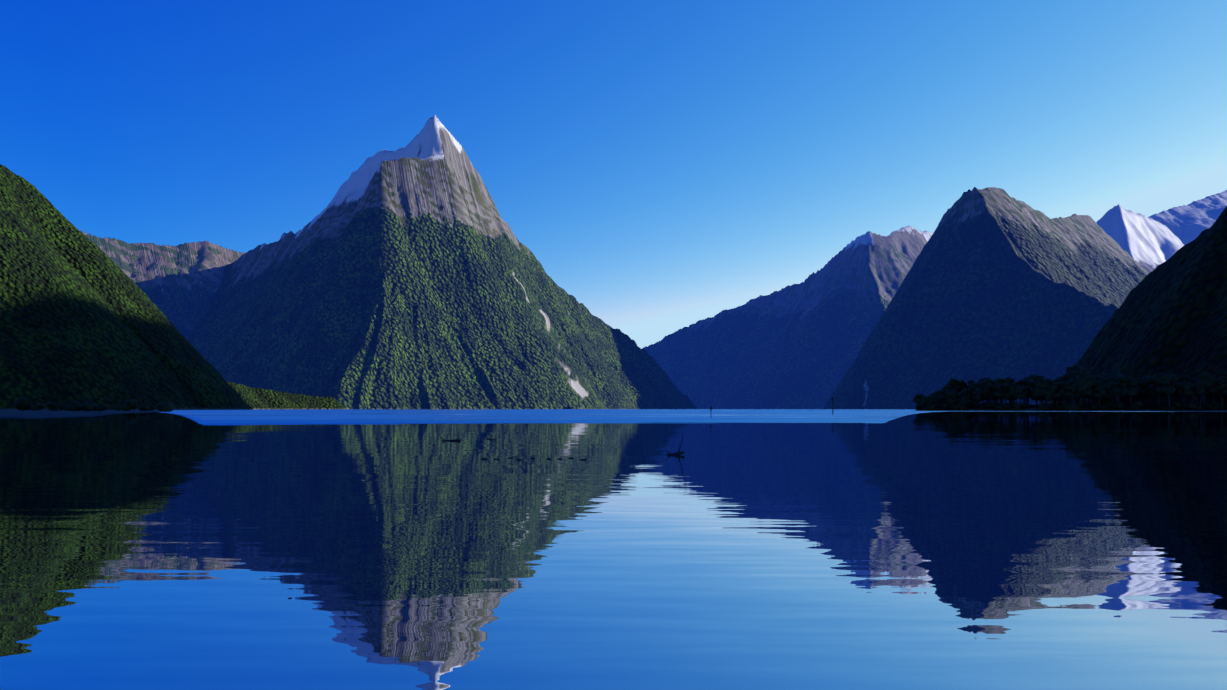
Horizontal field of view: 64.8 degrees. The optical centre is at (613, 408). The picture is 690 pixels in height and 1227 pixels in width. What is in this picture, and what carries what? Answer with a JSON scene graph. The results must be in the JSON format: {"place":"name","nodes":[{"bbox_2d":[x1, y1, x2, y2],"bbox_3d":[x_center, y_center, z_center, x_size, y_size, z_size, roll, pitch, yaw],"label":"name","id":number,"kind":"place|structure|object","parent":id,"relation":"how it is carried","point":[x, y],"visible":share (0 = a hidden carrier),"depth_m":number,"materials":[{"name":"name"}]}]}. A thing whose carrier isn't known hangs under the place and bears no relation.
{"place":"outdoors","nodes":[
{"label":"outdoors","id":0,"kind":"place"},
{"bbox_2d":[0,410,171,417],"bbox_3d":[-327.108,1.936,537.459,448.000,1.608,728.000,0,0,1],"label":"mud spit","id":1,"kind":"structure","parent":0,"point":[26,414],"depth_m":292.27,"materials":[{"name":"grey"}]},
{"bbox_2d":[79,230,245,338],"bbox_3d":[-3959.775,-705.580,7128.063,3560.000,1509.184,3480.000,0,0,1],"label":"ridge","id":2,"kind":"structure","parent":0,"point":[179,284],"depth_m":7229.74,"materials":[{"name":"grey stone"}]},
{"bbox_2d":[0,164,346,409],"bbox_3d":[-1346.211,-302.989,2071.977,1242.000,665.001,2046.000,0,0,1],"label":"slope","id":3,"kind":"structure","parent":0,"point":[82,315],"depth_m":1710.27,"materials":[{"name":"green plant"}]},
{"bbox_2d":[186,115,697,408],"bbox_3d":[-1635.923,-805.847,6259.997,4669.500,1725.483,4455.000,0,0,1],"label":"mountain","id":4,"kind":"structure","parent":0,"point":[412,274],"depth_m":5176.89,"materials":[{"name":"green plant"}]},
{"bbox_2d":[0,409,1226,689],"bbox_3d":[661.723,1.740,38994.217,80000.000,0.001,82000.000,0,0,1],"label":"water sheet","id":5,"kind":"object","parent":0,"point":[730,549],"depth_m":11.88,"materials":[{"name":"blue liquid"}]},
{"bbox_2d":[440,432,684,459],"bbox_3d":[-5.221,1.274,43.407,7.911,1.169,22.502,0,0,-27],"label":"driftwood","id":6,"kind":"object","parent":5,"relation":"on","point":[675,453],"visible":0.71,"depth_m":36.49,"materials":[{"name":"brown wood"}]},
{"bbox_2d":[0,0,1226,348],"label":"sky","id":7,"kind":"structure","parent":0,"point":[670,166],"materials":[{"name":"blue"}]},
{"bbox_2d":[642,226,932,408],"bbox_3d":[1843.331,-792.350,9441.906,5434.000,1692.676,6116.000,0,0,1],"label":"mountain","id":8,"kind":"structure","parent":0,"point":[796,346],"depth_m":7973.38,"materials":[{"name":"stone"}]},
{"bbox_2d":[824,187,1148,408],"bbox_3d":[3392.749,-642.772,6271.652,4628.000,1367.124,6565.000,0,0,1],"label":"dome mountain","id":9,"kind":"structure","parent":0,"point":[997,283],"depth_m":4481.62,"materials":[{"name":"grey stone"}]},
{"bbox_2d":[914,408,1226,410],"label":"shoreline","id":10,"kind":"structure","parent":0,"point":[1084,409],"depth_m":792.15,"materials":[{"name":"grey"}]},
{"bbox_2d":[913,364,1226,410],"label":"trees","id":11,"kind":"object","parent":10,"relation":"on","point":[1076,382],"visible":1,"depth_m":793.81,"materials":[{"name":"green plant"}]},
{"bbox_2d":[1050,206,1226,407],"bbox_3d":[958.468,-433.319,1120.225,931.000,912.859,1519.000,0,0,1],"label":"slope","id":12,"kind":"structure","parent":0,"point":[1170,313],"depth_m":966.48,"materials":[{"name":"green plant"}]},
{"bbox_2d":[1096,190,1226,272],"bbox_3d":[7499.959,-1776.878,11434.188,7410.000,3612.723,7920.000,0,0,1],"label":"snow peak","id":13,"kind":"structure","parent":0,"point":[1149,244],"depth_m":10123.99,"materials":[{"name":"white snow"}]}
]}

